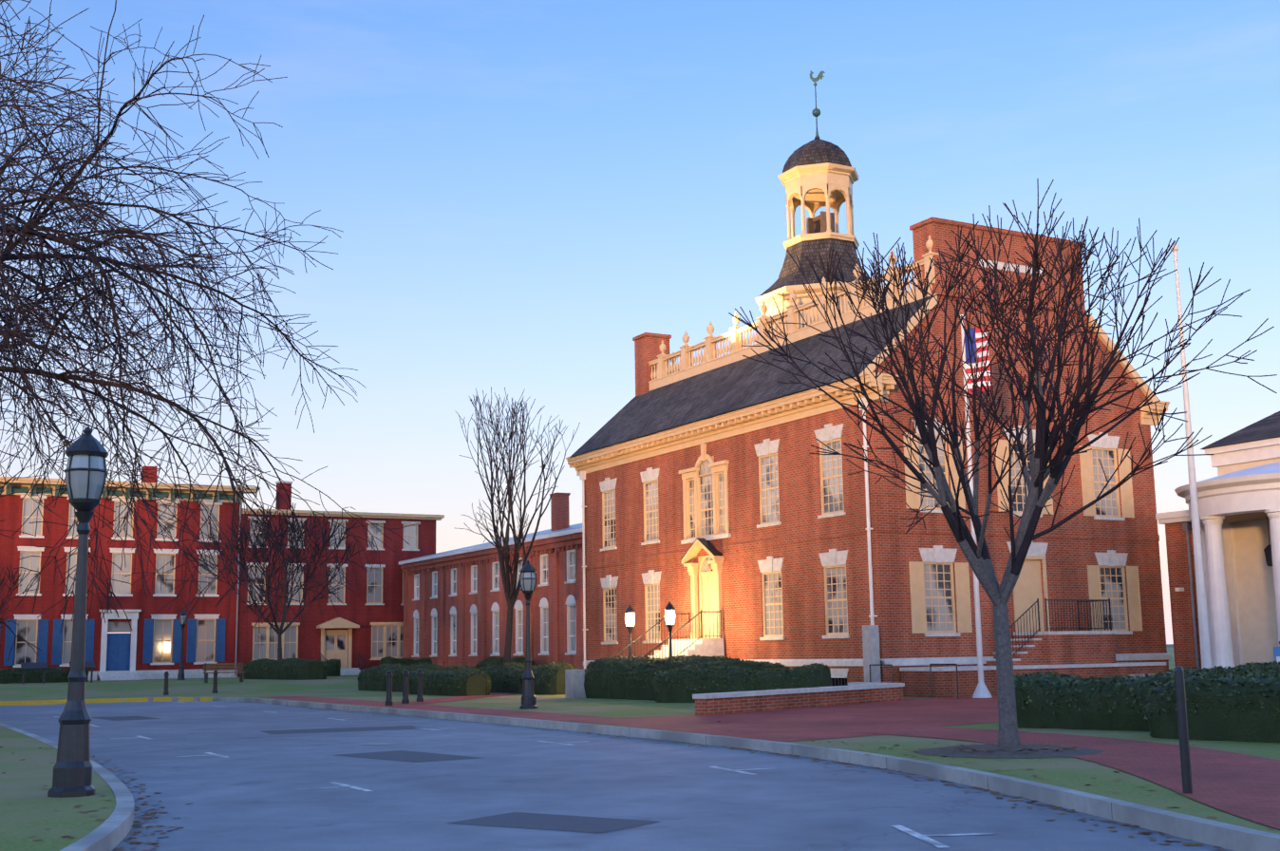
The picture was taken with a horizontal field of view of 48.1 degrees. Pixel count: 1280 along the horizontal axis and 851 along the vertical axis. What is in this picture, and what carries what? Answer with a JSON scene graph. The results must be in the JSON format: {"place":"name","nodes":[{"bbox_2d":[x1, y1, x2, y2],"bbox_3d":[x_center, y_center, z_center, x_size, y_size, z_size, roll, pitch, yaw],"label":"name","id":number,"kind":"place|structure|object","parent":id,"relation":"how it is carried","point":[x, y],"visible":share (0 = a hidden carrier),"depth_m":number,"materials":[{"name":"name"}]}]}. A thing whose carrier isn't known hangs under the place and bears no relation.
{"place":"outdoors","nodes":[
{"label":"outdoors","id":0,"kind":"place"},
{"bbox_2d":[0,725,116,850],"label":"grass","id":1,"kind":"structure","parent":0,"point":[28,805],"depth_m":14.54,"materials":[{"name":"green plant"}]},
{"bbox_2d":[47,426,108,797],"bbox_3d":[-6.138,1.988,15.718,0.480,4.020,0.480,4,-10,-29],"label":"lamp post","id":2,"kind":"object","parent":1,"relation":"on","point":[85,470],"visible":1,"depth_m":15.62,"materials":[{"name":"black metal"}]},
{"bbox_2d":[0,700,1233,850],"bbox_3d":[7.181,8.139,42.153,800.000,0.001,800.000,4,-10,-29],"label":"road","id":3,"kind":"structure","parent":0,"point":[246,794],"depth_m":16.30,"materials":[{"name":"grey asphalt"}]},
{"bbox_2d":[91,715,658,832],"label":"road patches","id":4,"kind":"object","parent":3,"relation":"on","point":[557,822],"visible":1,"depth_m":13.97,"materials":[{"name":"grey asphalt"}]},
{"bbox_2d":[41,701,993,847],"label":"road markings","id":5,"kind":"object","parent":3,"relation":"on","point":[924,837],"visible":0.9,"depth_m":17.10,"materials":[{"name":"white paint"}]},
{"bbox_2d":[0,700,1275,850],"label":"fallen leaves","id":6,"kind":"object","parent":3,"relation":"on","point":[914,750],"visible":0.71,"depth_m":16.01,"materials":[{"name":"brown plant"}]},
{"bbox_2d":[0,696,1279,850],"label":"kerbs","id":7,"kind":"structure","parent":3,"relation":"on","point":[105,836],"depth_m":16.45,"materials":[{"name":"concrete"}]},
{"bbox_2d":[0,647,1279,833],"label":"lawn","id":8,"kind":"structure","parent":0,"point":[1073,773],"depth_m":24.90,"materials":[{"name":"green plant"}]},
{"bbox_2d":[0,563,37,627],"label":"tree","id":9,"kind":"object","parent":8,"relation":"on","point":[13,589],"visible":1,"depth_m":71.26,"materials":[{"name":"brown plant"}]},
{"bbox_2d":[0,465,260,680],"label":"red row house","id":10,"kind":"structure","parent":8,"relation":"on","point":[149,647],"depth_m":81.72,"materials":[{"name":"red brick"}]},
{"bbox_2d":[20,660,244,683],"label":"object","id":11,"kind":"object","parent":8,"relation":"on","point":[43,666],"visible":0.9,"depth_m":70.64,"materials":[{"name":"black metal"}]},
{"bbox_2d":[177,609,187,679],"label":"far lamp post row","id":12,"kind":"object","parent":8,"relation":"on","point":[180,675],"visible":0.94,"depth_m":76.49,"materials":[{"name":"black metal"}]},
{"bbox_2d":[0,0,419,668],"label":"bare tree","id":13,"kind":"object","parent":8,"relation":"on","point":[19,334],"visible":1,"depth_m":37.44,"materials":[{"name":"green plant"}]},
{"bbox_2d":[179,502,363,660],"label":"tree","id":14,"kind":"object","parent":8,"relation":"on","point":[277,630],"visible":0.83,"depth_m":73.83,"materials":[{"name":"brown plant"}]},
{"bbox_2d":[163,668,423,705],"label":"bollards","id":15,"kind":"object","parent":8,"relation":"on","point":[404,699],"visible":0.96,"depth_m":43.17,"materials":[{"name":"black metal"}]},
{"bbox_2d":[237,480,444,677],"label":"row building","id":16,"kind":"structure","parent":8,"relation":"on","point":[363,629],"depth_m":87.85,"materials":[{"name":"red brick"}]},
{"bbox_2d":[398,492,583,669],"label":"brick building wing","id":17,"kind":"structure","parent":8,"relation":"on","point":[455,608],"depth_m":77.36,"materials":[{"name":"brick"}]},
{"bbox_2d":[455,386,579,663],"bbox_3d":[-5.932,4.743,62.149,5.738,13.167,6.337,-2,-9,10],"label":"tree","id":18,"kind":"object","parent":8,"relation":"on","point":[511,592],"visible":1,"depth_m":62.39,"materials":[{"name":"brown plant"}]},
{"bbox_2d":[519,560,537,709],"bbox_3d":[-2.968,5.522,38.080,0.480,3.920,0.480,4,-10,-29],"label":"street lamp","id":19,"kind":"object","parent":8,"relation":"on","point":[528,578],"depth_m":37.99,"materials":[{"name":"black metal"}]},
{"bbox_2d":[624,604,635,656],"bbox_3d":[-0.336,7.924,50.920,0.384,3.100,0.384,4,-10,-29],"label":"lamp post","id":20,"kind":"object","parent":8,"relation":"on","point":[630,616],"visible":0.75,"depth_m":50.96,"materials":[{"name":"white glass"}]},
{"bbox_2d":[0,654,1279,743],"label":"hedges","id":21,"kind":"object","parent":8,"relation":"on","point":[1240,703],"visible":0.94,"depth_m":39.02,"materials":[{"name":"green plant"}]},
{"bbox_2d":[664,601,675,657],"bbox_3d":[1.034,7.514,48.466,0.384,3.100,0.384,4,-10,-29],"label":"lamp post","id":22,"kind":"object","parent":8,"relation":"on","point":[669,614],"visible":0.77,"depth_m":48.50,"materials":[{"name":"white glass"}]},
{"bbox_2d":[261,692,1279,828],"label":"brick walks","id":23,"kind":"structure","parent":8,"relation":"on","point":[1244,785],"depth_m":24.69,"materials":[{"name":"red brick"}]},
{"bbox_2d":[564,598,1166,715],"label":"low brick wall","id":24,"kind":"structure","parent":8,"relation":"on","point":[1082,653],"depth_m":42.02,"materials":[{"name":"brick"}]},
{"bbox_2d":[583,216,1170,685],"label":"state house walls","id":25,"kind":"structure","parent":8,"relation":"on","point":[800,537],"depth_m":46.84,"materials":[{"name":"red brick"}]},
{"bbox_2d":[570,293,1160,457],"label":"roof","id":26,"kind":"structure","parent":25,"relation":"on","point":[737,385],"depth_m":51.76,"materials":[{"name":"grey tile"}]},
{"bbox_2d":[648,235,939,390],"bbox_3d":[7.509,-3.534,55.588,6.860,2.040,19.570,4,-10,-29],"label":"roof balustrade","id":27,"kind":"object","parent":26,"relation":"on","point":[666,372],"visible":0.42,"depth_m":53.56,"materials":[{"name":"beige wood"}]},
{"bbox_2d":[755,70,886,338],"bbox_3d":[7.045,-8.344,56.115,4.920,11.720,4.920,4,-10,-29],"label":"cupola","id":28,"kind":"object","parent":26,"relation":"on","point":[816,175],"visible":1,"depth_m":55.07,"materials":[{"name":"beige wood"}]},
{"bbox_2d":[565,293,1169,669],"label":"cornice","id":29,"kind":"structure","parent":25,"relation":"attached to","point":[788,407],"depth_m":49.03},
{"bbox_2d":[599,418,1142,686],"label":"windows","id":30,"kind":"structure","parent":25,"relation":"in","point":[706,520],"depth_m":47.46,"materials":[{"name":"beige wood"}]},
{"bbox_2d":[960,314,992,697],"bbox_3d":[9.743,2.165,41.097,0.541,11.090,1.080,8,-12,-43],"label":"flagpole with flag","id":31,"kind":"object","parent":8,"relation":"on","point":[981,690],"visible":0.58,"depth_m":41.41,"materials":[{"name":"white metal"}]},
{"bbox_2d":[728,178,1277,746],"bbox_3d":[5.366,0.632,20.053,6.572,7.786,6.618,-8,-11,36],"label":"street tree","id":32,"kind":"object","parent":8,"relation":"on","point":[1038,473],"visible":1,"depth_m":19.76,"materials":[{"name":"grey plant"}]},
{"bbox_2d":[913,743,1104,758],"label":"tree pit earth","id":33,"kind":"structure","parent":8,"relation":"on","point":[1029,751],"depth_m":18.99,"materials":[{"name":"brown soil"}]},
{"bbox_2d":[1170,244,1211,668],"bbox_3d":[13.821,1.050,35.933,0.400,11.550,0.400,4,-10,-29],"label":"flagpole","id":34,"kind":"object","parent":8,"relation":"on","point":[1205,646],"visible":0.67,"depth_m":35.65,"materials":[{"name":"white metal"}]},
{"bbox_2d":[1155,411,1279,669],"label":"columned portico building","id":35,"kind":"structure","parent":8,"relation":"on","point":[1238,498],"depth_m":45.62,"materials":[{"name":"white paint"}]},
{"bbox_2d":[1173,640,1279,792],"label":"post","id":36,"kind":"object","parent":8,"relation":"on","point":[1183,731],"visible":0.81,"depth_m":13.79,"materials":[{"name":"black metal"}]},
{"bbox_2d":[0,0,1279,643],"label":"sky","id":37,"kind":"structure","parent":0,"point":[519,193],"materials":[{"name":"blue"}]},
{"bbox_2d":[614,609,724,658],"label":"entrance steps","id":38,"kind":"structure","parent":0,"point":[701,646],"depth_m":49.66,"materials":[{"name":"white stone"}]},
{"bbox_2d":[1166,643,1173,647],"bbox_3d":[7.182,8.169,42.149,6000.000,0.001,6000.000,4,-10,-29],"label":"ground","id":39,"kind":"structure","parent":0,"point":[1169,645],"depth_m":1107.21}
]}

